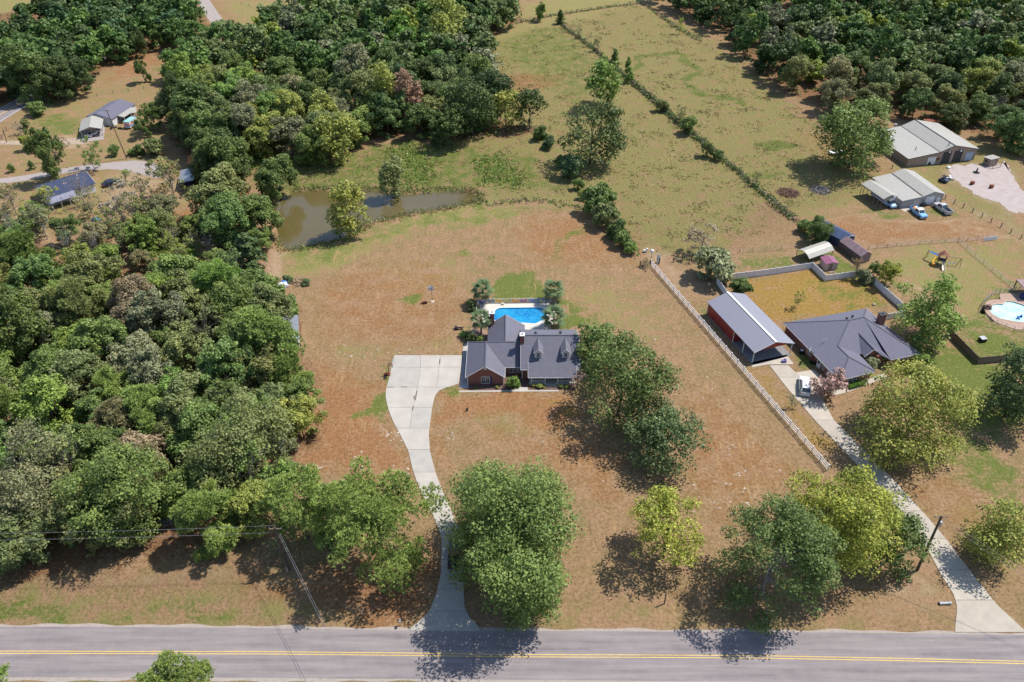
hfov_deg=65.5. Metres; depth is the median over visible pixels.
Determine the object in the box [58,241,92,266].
hardwood tree
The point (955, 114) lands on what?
hardwood tree
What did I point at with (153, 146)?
shrub
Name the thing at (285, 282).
tarp pile
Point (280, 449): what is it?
hardwood tree
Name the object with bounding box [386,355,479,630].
driveway
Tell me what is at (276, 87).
hardwood tree
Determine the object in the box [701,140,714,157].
shrub
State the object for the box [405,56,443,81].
hardwood tree
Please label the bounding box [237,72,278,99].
hardwood tree
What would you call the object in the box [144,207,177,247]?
hardwood tree
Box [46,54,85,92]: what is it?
hardwood tree
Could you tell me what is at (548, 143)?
shrub
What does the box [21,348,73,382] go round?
hardwood tree
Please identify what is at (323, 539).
hardwood tree
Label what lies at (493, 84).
hardwood tree
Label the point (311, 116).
hardwood tree
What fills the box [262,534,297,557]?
hardwood tree
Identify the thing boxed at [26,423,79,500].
hardwood tree
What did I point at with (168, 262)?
hardwood tree
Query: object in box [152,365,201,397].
hardwood tree
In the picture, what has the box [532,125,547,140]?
shrub
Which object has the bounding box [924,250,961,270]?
play set
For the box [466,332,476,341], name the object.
shrub
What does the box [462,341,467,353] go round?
side patio
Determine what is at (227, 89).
hardwood tree
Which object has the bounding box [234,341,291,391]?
hardwood tree
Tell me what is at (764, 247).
wire fence
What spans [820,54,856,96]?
hardwood tree
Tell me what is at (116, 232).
hardwood tree
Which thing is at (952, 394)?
oak tree
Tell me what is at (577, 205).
fence weeds
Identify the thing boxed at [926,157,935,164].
curtained door
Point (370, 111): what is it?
hardwood tree
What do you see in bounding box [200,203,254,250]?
hardwood tree
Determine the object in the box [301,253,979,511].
pale stones
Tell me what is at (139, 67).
hardwood tree
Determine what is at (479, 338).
shrub
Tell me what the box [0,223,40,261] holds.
pine tree
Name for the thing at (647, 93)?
hedge weeds
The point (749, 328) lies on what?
red carport
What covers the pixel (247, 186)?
hardwood tree
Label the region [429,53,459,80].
hardwood tree
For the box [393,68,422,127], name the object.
hardwood tree
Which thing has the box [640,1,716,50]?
wire fence
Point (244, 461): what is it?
hardwood tree
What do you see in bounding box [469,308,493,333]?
palm tree
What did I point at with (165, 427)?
hardwood tree
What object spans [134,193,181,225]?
hardwood tree
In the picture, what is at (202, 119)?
hardwood tree
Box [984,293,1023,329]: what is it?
brick pool deck
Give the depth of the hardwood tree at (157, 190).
222.83 m
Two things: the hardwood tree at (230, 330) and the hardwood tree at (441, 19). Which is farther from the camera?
the hardwood tree at (441, 19)
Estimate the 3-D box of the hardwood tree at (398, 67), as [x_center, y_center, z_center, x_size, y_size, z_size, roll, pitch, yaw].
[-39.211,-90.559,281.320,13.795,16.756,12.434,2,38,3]
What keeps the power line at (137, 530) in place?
attached to the utility pole at (283, 552)
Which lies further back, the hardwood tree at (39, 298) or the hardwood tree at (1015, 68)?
the hardwood tree at (1015, 68)
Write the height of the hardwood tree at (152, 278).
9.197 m
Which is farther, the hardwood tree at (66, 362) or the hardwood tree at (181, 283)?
the hardwood tree at (181, 283)
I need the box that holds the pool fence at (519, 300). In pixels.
[473,297,555,331]
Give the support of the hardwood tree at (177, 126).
on the ground at (362, 296)
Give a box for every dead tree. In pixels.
[0,197,15,227]
[0,208,25,230]
[51,220,84,252]
[61,166,94,202]
[81,225,100,251]
[162,225,179,245]
[184,227,199,249]
[196,231,220,251]
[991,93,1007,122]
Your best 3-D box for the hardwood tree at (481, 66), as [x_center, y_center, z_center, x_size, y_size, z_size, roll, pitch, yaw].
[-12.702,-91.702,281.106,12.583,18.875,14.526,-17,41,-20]
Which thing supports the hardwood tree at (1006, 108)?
on the ground at (362, 296)
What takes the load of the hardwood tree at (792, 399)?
on the ground at (362, 296)
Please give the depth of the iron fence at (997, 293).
192.62 m
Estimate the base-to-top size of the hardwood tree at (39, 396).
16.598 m
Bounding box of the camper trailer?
[123,116,136,127]
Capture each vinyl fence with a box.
[716,262,902,310]
[886,310,905,319]
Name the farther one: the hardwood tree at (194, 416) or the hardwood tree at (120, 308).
the hardwood tree at (120, 308)
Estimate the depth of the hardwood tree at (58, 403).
156.27 m
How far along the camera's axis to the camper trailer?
270.36 m
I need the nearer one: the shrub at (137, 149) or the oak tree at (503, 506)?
the oak tree at (503, 506)
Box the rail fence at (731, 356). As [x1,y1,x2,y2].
[651,259,829,470]
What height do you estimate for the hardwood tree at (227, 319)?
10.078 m
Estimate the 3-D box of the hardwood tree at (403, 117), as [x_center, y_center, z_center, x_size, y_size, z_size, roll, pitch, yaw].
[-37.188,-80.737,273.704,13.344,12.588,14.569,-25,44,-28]
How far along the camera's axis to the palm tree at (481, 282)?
187.04 m
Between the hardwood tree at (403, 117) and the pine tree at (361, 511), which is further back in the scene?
the hardwood tree at (403, 117)
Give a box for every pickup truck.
[447,538,461,569]
[909,205,927,218]
[932,202,953,214]
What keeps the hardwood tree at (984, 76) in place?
on the ground at (362, 296)
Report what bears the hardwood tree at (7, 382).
on the ground at (362, 296)
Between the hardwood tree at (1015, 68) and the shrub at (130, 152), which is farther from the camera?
the hardwood tree at (1015, 68)
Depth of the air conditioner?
178.08 m
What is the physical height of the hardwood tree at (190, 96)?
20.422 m
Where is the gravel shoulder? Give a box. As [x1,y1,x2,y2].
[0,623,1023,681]
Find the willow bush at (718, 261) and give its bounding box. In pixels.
[693,245,736,282]
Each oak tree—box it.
[0,416,72,534]
[47,438,173,551]
[174,386,294,491]
[435,454,586,622]
[463,529,571,632]
[556,97,628,172]
[575,328,684,441]
[621,394,718,479]
[710,490,848,636]
[807,95,895,182]
[847,356,986,472]
[954,494,1023,574]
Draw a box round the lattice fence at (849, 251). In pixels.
[837,243,859,261]
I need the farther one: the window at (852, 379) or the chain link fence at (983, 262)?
the chain link fence at (983, 262)
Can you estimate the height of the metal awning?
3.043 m
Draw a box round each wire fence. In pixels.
[48,83,162,109]
[565,26,791,216]
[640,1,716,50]
[731,244,795,252]
[891,165,1023,238]
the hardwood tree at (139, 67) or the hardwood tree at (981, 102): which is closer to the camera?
the hardwood tree at (981, 102)
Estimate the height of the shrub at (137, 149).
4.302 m
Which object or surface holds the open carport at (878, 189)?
on the ground at (362, 296)
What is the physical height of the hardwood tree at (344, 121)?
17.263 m
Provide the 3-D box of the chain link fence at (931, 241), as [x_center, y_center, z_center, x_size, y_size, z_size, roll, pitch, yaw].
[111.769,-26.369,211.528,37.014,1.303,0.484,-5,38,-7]
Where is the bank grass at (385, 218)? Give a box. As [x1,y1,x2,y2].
[269,182,487,253]
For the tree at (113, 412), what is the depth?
146.86 m
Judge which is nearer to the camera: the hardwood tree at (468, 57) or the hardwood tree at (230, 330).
the hardwood tree at (230, 330)
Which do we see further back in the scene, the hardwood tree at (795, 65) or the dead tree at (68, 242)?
the hardwood tree at (795, 65)
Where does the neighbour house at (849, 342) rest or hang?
on the ground at (362, 296)
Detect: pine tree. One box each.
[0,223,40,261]
[0,226,58,282]
[0,261,22,291]
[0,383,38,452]
[0,662,11,681]
[42,273,107,331]
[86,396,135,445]
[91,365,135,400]
[99,440,169,522]
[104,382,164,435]
[131,650,215,681]
[155,479,182,520]
[168,478,245,563]
[188,257,241,320]
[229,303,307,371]
[253,462,338,543]
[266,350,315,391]
[304,455,443,596]
[535,1,545,20]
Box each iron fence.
[979,286,1020,312]
[984,312,1023,330]
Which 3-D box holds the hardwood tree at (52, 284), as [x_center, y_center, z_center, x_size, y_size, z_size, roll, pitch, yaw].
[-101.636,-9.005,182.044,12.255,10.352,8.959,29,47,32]
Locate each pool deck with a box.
[479,302,554,329]
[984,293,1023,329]
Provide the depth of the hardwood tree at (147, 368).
157.27 m
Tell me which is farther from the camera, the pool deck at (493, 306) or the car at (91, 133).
the car at (91, 133)
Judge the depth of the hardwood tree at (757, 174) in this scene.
236.41 m
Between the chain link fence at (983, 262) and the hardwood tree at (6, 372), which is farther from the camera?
the chain link fence at (983, 262)
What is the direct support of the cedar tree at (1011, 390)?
on the ground at (362, 296)
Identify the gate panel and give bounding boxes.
[983,236,997,240]
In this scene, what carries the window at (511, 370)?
in the brick house at (546, 358)
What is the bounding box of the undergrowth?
[0,0,1018,548]
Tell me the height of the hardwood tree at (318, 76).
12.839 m
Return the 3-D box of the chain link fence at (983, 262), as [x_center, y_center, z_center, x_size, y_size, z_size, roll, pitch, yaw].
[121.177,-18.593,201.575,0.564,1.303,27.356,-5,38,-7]
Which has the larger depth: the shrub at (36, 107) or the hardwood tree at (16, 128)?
the shrub at (36, 107)
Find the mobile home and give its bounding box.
[86,99,137,125]
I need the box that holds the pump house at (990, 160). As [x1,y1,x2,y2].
[982,155,1001,168]
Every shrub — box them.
[19,119,29,127]
[24,101,46,117]
[107,144,119,155]
[126,148,134,154]
[131,144,145,155]
[141,137,163,157]
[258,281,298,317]
[282,275,293,283]
[301,278,309,286]
[458,330,468,337]
[466,298,478,311]
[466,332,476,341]
[476,335,482,340]
[506,375,520,388]
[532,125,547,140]
[542,135,555,149]
[554,154,563,166]
[557,153,584,177]
[572,178,585,189]
[577,189,583,198]
[579,182,617,214]
[590,201,620,226]
[605,218,626,239]
[613,230,631,248]
[623,242,637,253]
[639,258,649,267]
[654,99,669,111]
[681,116,697,134]
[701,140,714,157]
[712,149,723,161]
[728,277,753,293]
[796,219,812,234]
[855,268,874,285]
[865,356,880,368]
[912,353,933,371]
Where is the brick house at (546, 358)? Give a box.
[465,311,579,386]
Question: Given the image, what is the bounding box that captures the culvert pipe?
[938,601,951,604]
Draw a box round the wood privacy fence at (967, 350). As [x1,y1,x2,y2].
[949,331,1018,363]
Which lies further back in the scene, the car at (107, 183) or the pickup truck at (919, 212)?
the car at (107, 183)
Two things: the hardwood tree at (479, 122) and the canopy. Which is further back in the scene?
the hardwood tree at (479, 122)
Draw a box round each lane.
[0,137,85,144]
[0,160,159,182]
[198,0,221,22]
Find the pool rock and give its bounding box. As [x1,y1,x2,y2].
[983,304,991,309]
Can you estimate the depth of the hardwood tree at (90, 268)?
185.88 m
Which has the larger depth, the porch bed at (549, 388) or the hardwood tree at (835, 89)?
the hardwood tree at (835, 89)
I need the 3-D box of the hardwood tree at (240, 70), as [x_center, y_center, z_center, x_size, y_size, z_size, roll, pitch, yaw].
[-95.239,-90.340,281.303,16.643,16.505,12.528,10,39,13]
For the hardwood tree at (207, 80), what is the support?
on the ground at (362, 296)
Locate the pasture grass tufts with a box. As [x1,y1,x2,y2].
[251,5,873,251]
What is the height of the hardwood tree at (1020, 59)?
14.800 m
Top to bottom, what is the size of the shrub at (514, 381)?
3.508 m
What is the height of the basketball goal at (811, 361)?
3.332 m
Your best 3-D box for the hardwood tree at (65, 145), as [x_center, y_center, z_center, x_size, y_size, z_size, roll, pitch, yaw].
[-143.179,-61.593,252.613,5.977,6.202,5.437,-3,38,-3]
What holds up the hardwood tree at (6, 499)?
on the ground at (362, 296)
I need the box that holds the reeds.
[135,139,526,259]
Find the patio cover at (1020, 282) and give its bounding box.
[1013,279,1023,298]
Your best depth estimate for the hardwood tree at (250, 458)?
144.22 m
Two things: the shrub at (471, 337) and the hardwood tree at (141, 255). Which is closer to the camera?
the shrub at (471, 337)
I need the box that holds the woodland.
[0,0,1023,91]
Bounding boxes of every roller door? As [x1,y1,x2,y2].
[901,200,912,207]
[912,199,919,205]
[925,196,934,204]
[964,152,973,160]
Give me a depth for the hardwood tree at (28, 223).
208.98 m
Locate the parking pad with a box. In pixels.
[796,370,837,392]
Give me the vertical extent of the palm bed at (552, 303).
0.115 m
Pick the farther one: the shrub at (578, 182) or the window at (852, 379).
the shrub at (578, 182)
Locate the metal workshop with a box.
[870,119,978,166]
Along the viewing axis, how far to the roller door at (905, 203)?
226.79 m
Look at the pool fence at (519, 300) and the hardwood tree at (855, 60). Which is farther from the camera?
the hardwood tree at (855, 60)
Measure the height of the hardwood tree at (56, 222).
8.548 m
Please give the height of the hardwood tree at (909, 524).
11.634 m
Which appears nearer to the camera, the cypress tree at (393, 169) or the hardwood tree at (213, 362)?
the hardwood tree at (213, 362)
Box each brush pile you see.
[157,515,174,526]
[288,274,306,286]
[775,187,800,198]
[810,185,829,194]
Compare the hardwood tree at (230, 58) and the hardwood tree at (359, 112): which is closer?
the hardwood tree at (359, 112)
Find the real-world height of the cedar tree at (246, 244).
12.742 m
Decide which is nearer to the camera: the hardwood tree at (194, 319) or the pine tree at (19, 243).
the hardwood tree at (194, 319)
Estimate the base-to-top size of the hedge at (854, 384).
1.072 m
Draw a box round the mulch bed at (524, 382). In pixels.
[467,374,527,389]
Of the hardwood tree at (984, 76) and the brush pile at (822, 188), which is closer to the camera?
the brush pile at (822, 188)
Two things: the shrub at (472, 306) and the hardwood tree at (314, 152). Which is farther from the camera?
the hardwood tree at (314, 152)
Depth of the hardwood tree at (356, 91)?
278.19 m
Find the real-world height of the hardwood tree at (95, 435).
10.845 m
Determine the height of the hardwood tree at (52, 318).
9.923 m
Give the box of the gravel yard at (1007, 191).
[948,161,1023,213]
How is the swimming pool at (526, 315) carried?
in the pool deck at (493, 306)
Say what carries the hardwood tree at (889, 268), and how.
on the ground at (362, 296)
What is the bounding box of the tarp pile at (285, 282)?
[278,280,288,287]
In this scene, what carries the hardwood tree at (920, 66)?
on the ground at (362, 296)
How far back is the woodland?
322.27 m
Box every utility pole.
[103,110,126,158]
[269,527,290,570]
[915,515,947,571]
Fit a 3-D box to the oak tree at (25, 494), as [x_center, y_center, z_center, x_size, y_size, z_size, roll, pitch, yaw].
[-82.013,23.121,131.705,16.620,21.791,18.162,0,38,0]
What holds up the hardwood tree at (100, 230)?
on the ground at (362, 296)
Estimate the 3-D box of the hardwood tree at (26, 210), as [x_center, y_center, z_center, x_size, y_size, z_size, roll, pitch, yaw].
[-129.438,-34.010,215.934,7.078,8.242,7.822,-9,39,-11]
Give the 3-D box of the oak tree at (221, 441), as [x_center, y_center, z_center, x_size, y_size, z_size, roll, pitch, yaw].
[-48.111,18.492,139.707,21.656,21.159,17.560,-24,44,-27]
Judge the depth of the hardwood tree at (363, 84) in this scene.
266.43 m
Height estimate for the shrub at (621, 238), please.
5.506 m
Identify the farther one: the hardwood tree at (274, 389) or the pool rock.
the pool rock
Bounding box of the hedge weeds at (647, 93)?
[517,0,795,220]
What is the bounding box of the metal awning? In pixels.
[179,168,193,187]
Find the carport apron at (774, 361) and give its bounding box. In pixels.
[751,355,793,367]
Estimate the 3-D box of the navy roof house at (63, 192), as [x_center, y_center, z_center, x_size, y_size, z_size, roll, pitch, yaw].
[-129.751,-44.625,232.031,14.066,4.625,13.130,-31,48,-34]
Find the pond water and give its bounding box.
[272,190,478,249]
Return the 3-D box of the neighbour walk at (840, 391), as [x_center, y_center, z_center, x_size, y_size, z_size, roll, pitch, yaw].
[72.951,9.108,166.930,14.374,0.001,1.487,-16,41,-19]
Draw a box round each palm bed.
[470,303,481,332]
[549,302,557,328]
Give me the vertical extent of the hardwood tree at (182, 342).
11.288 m
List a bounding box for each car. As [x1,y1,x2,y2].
[86,129,99,136]
[101,178,119,186]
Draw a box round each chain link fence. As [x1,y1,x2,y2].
[868,235,995,248]
[958,239,1017,292]
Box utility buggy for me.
[938,175,948,182]
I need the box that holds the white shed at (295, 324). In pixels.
[277,315,299,348]
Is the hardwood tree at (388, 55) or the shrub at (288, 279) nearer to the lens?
the shrub at (288, 279)
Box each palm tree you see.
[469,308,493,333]
[470,277,493,303]
[539,303,567,329]
[542,278,564,301]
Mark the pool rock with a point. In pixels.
(988, 306)
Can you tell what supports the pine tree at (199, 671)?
on the ground at (362, 296)
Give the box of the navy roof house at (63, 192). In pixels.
[34,171,95,208]
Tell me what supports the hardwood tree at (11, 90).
on the ground at (362, 296)
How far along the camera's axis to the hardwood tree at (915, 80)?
281.69 m
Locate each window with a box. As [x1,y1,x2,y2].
[481,376,489,383]
[509,368,516,372]
[848,377,856,382]
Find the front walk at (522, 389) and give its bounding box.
[459,387,558,391]
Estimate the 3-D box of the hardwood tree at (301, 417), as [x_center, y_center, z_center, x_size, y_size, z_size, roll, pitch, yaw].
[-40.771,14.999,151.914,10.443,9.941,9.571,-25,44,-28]
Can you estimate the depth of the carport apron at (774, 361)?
172.54 m
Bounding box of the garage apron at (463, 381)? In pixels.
[459,350,468,387]
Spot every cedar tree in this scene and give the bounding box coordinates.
[6,163,15,171]
[27,160,36,170]
[231,232,267,282]
[556,9,565,24]
[609,48,619,67]
[623,56,634,83]
[977,342,1023,429]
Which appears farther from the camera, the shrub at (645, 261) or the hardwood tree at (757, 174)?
the hardwood tree at (757, 174)
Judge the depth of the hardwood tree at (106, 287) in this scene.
183.58 m
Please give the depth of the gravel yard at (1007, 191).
239.16 m
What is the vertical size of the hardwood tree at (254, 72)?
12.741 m
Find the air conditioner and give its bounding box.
[978,336,986,342]
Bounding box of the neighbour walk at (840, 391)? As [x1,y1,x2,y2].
[833,374,886,394]
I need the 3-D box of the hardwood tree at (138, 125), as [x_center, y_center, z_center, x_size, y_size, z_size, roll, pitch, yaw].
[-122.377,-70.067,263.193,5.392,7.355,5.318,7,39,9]
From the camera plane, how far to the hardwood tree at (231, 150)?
229.37 m
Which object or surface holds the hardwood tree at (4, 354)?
on the ground at (362, 296)
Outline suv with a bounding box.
[798,376,810,396]
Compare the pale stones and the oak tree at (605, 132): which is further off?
the oak tree at (605, 132)
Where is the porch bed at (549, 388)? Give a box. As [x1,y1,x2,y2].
[529,385,574,389]
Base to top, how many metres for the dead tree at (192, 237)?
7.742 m
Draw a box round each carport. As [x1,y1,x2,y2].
[79,115,105,141]
[706,291,794,363]
[859,180,897,207]
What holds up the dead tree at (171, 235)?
on the ground at (362, 296)
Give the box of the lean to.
[923,119,940,122]
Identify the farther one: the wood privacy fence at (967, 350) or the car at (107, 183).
the car at (107, 183)
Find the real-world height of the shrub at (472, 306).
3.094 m
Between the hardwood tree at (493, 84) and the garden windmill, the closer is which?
the garden windmill
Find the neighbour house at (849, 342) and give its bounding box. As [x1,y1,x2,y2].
[783,308,919,385]
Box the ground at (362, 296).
[0,0,1023,681]
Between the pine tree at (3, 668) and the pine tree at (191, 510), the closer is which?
the pine tree at (3, 668)
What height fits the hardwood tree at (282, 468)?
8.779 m
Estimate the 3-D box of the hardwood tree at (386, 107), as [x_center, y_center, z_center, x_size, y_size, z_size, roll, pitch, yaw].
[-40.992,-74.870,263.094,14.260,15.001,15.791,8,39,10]
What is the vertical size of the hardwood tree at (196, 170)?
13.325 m
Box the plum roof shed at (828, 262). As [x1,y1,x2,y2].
[819,255,838,272]
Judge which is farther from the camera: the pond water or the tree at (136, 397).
the pond water
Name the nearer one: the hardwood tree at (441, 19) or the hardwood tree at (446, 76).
the hardwood tree at (446, 76)
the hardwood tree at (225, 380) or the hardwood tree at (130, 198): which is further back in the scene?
the hardwood tree at (130, 198)
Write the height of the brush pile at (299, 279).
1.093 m
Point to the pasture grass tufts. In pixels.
(678, 127)
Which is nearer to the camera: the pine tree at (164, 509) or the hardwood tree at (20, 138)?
the pine tree at (164, 509)
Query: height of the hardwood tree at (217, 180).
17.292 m
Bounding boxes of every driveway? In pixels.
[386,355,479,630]
[769,365,1023,631]
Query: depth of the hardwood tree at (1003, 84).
275.76 m
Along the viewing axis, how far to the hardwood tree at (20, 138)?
254.77 m
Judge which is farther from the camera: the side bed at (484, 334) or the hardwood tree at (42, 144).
the hardwood tree at (42, 144)
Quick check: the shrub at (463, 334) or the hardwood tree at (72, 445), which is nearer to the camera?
the hardwood tree at (72, 445)
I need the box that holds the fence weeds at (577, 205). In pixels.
[480,193,814,258]
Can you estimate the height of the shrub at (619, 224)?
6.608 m
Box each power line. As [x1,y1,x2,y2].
[0,525,274,533]
[25,532,275,539]
[278,534,351,681]
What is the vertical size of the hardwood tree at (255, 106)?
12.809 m
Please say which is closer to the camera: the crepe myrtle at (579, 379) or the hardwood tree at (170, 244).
the crepe myrtle at (579, 379)
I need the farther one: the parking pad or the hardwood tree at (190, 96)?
the hardwood tree at (190, 96)
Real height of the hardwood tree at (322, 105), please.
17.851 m
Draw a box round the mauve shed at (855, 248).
[839,236,872,262]
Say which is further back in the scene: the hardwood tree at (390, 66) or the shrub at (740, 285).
the hardwood tree at (390, 66)
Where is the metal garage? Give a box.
[872,169,944,211]
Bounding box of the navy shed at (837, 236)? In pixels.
[822,220,854,246]
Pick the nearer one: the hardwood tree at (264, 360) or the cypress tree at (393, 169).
the hardwood tree at (264, 360)
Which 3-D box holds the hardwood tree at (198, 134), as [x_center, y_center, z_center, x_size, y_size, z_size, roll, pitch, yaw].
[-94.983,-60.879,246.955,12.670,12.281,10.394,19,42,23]
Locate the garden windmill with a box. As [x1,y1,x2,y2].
[428,285,434,302]
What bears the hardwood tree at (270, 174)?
on the ground at (362, 296)
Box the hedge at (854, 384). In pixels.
[846,379,865,389]
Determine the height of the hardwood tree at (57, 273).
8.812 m
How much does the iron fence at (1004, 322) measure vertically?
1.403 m
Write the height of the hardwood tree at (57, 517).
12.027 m
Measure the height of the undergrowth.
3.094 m
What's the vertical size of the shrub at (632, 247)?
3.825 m
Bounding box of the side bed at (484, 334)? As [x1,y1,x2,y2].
[472,328,487,340]
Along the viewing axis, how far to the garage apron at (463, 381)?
169.54 m
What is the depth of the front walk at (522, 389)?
165.41 m
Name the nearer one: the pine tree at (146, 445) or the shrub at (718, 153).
the pine tree at (146, 445)
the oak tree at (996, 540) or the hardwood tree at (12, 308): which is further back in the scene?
the hardwood tree at (12, 308)
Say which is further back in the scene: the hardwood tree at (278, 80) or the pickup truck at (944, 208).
the hardwood tree at (278, 80)
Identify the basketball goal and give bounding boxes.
[384,359,392,375]
[808,348,813,364]
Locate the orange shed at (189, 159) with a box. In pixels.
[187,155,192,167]
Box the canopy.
[796,241,833,262]
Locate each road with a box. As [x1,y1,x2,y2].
[0,57,107,121]
[0,627,1023,681]
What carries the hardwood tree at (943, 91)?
on the ground at (362, 296)
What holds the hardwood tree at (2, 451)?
on the ground at (362, 296)
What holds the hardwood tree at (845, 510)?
on the ground at (362, 296)
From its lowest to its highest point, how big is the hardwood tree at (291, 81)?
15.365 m
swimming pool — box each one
[493,306,546,323]
[986,300,1023,322]
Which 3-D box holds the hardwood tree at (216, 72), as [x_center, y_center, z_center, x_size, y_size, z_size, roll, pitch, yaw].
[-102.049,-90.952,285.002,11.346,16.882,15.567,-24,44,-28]
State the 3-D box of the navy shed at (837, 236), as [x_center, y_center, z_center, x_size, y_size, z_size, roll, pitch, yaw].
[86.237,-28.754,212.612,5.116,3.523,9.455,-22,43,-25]
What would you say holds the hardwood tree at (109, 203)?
on the ground at (362, 296)
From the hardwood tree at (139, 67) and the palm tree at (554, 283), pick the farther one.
the hardwood tree at (139, 67)
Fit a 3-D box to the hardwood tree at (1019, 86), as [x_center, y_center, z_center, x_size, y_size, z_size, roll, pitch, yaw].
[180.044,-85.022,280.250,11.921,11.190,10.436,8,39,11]
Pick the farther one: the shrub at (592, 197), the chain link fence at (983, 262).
the shrub at (592, 197)
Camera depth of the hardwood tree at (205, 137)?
237.38 m
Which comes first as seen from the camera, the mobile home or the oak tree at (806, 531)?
the oak tree at (806, 531)
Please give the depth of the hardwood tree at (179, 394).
149.06 m
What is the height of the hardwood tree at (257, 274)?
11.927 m
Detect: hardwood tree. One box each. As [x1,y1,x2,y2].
[0,41,50,103]
[0,66,30,97]
[0,182,25,212]
[0,217,32,231]
[0,282,54,363]
[0,340,18,376]
[0,357,24,390]
[0,376,16,419]
[0,416,16,465]
[0,425,51,480]
[0,440,22,493]
[0,486,19,515]
[0,499,50,578]
[5,253,54,292]
[7,286,56,337]
[7,373,81,437]
[11,124,22,134]
[17,134,31,146]
[17,200,46,227]
[19,201,52,239]
[20,185,62,219]
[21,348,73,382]
[22,126,63,179]
[26,55,74,105]
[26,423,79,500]
[29,310,71,345]
[39,339,74,370]
[40,485,107,557]
[42,280,75,321]
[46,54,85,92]
[47,348,111,405]
[48,213,86,245]
[48,265,77,282]
[48,385,69,420]
[50,422,94,462]
[51,318,102,354]
[54,137,69,154]
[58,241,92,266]
[63,250,125,295]
[64,56,96,95]
[67,315,129,364]
[71,186,99,217]
[71,423,130,475]
[73,386,115,422]
[76,135,102,168]
[78,220,107,248]
[83,279,121,312]
[85,243,120,278]
[91,488,152,548]
[93,205,116,231]
[97,179,136,222]
[104,274,155,317]
[105,221,136,252]
[106,296,161,340]
[106,329,160,376]
[114,169,132,181]
[117,191,147,224]
[118,428,170,468]
[122,172,149,202]
[122,213,161,257]
[124,286,186,333]
[124,343,174,404]
[125,211,150,238]
[127,30,147,57]
[127,249,153,271]
[132,118,152,137]
[133,58,151,82]
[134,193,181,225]
[136,101,162,130]
[142,271,174,300]
[144,155,188,195]
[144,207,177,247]
[147,254,199,295]
[148,184,170,197]
[148,325,180,365]
[150,411,182,454]
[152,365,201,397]
[154,231,192,254]
[155,96,172,123]
[155,321,213,374]
[155,368,225,428]
[157,70,187,117]
[159,268,213,313]
[161,452,235,510]
[163,395,225,466]
[164,51,200,86]
[165,101,187,137]
[167,108,182,131]
[169,79,224,137]
[170,110,192,149]
[170,285,215,335]
[177,108,210,136]
[178,213,206,240]
[179,299,223,343]
[182,161,245,213]
[183,109,222,145]
[185,126,216,158]
[185,340,224,379]
[186,72,215,89]
[187,150,221,186]
[190,135,254,167]
[191,135,217,158]
[195,334,264,403]
[196,205,215,233]
[198,63,217,85]
[198,189,257,245]
[199,247,231,280]
[200,89,231,110]
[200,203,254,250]
[204,63,233,99]
[207,275,263,326]
[208,97,244,139]
[209,372,262,408]
[210,72,242,100]
[210,432,273,505]
[212,311,242,341]
[215,246,255,284]
[216,126,246,149]
[217,49,252,69]
[217,102,255,158]
[217,318,282,382]
[218,392,281,442]
[219,477,279,540]
[220,430,260,477]
[222,61,264,83]
[224,267,280,306]
[227,170,250,195]
[229,78,268,128]
[233,158,252,184]
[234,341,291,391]
[236,101,260,128]
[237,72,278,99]
[239,193,284,233]
[242,66,263,80]
[242,110,289,160]
[247,282,293,323]
[248,225,272,254]
[253,153,298,206]
[254,381,295,412]
[255,90,281,121]
[257,456,297,482]
[259,424,299,467]
[262,83,293,97]
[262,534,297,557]
[265,73,286,85]
[266,114,307,155]
[267,56,305,79]
[268,394,329,445]
[272,89,306,148]
[279,73,302,95]
[281,376,325,416]
[292,123,333,165]
[294,80,325,114]
[303,484,356,551]
[304,110,349,151]
[306,67,329,99]
[306,89,338,119]
[310,110,361,165]
[324,87,353,105]
[327,70,349,94]
[330,96,351,115]
[332,42,370,77]
[339,68,376,110]
[341,106,374,147]
[348,104,377,133]
[351,69,376,96]
[352,59,397,128]
[364,46,398,73]
[365,89,411,139]
[374,62,396,89]
[387,62,420,86]
[391,86,417,119]
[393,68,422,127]
[400,102,440,139]
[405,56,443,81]
[412,80,441,99]
[416,0,469,49]
[418,94,450,125]
[428,102,468,147]
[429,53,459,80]
[431,63,460,86]
[436,78,485,123]
[440,62,499,135]
[453,53,481,77]
[462,100,492,130]
[464,56,493,91]
[465,68,515,117]
[490,88,524,127]
[514,85,550,129]
[574,321,628,371]
[584,55,623,107]
[592,36,601,48]
[627,483,705,567]
[674,104,685,119]
[675,17,684,33]
[681,223,718,249]
[752,171,762,185]
[777,54,814,91]
[782,464,909,581]
[786,394,800,406]
[794,291,805,307]
[808,214,835,243]
[819,77,856,112]
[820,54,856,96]
[830,53,871,92]
[850,258,869,277]
[853,82,892,112]
[864,57,904,90]
[864,504,939,582]
[866,261,882,278]
[877,259,903,285]
[890,271,969,349]
[895,70,933,103]
[898,58,930,93]
[898,87,936,117]
[927,64,954,92]
[927,83,967,123]
[931,71,967,103]
[939,101,972,133]
[960,57,1003,93]
[961,66,996,99]
[962,90,998,122]
[980,104,1022,138]
[984,72,1018,114]
[989,60,1023,98]
[990,110,1023,155]
[1009,82,1023,102]
[1010,99,1023,109]
[1013,57,1023,93]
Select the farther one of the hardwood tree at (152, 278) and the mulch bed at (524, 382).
the hardwood tree at (152, 278)
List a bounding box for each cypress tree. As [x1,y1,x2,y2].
[325,179,371,236]
[377,153,404,197]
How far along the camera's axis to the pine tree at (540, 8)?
363.61 m
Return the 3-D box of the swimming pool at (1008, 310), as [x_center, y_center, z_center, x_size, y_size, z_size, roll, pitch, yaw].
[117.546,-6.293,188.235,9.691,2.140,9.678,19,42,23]
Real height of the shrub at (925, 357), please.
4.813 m
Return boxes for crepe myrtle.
[568,367,586,386]
[809,367,848,399]
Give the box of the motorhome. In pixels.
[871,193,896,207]
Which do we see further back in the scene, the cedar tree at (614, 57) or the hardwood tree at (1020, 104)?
the cedar tree at (614, 57)

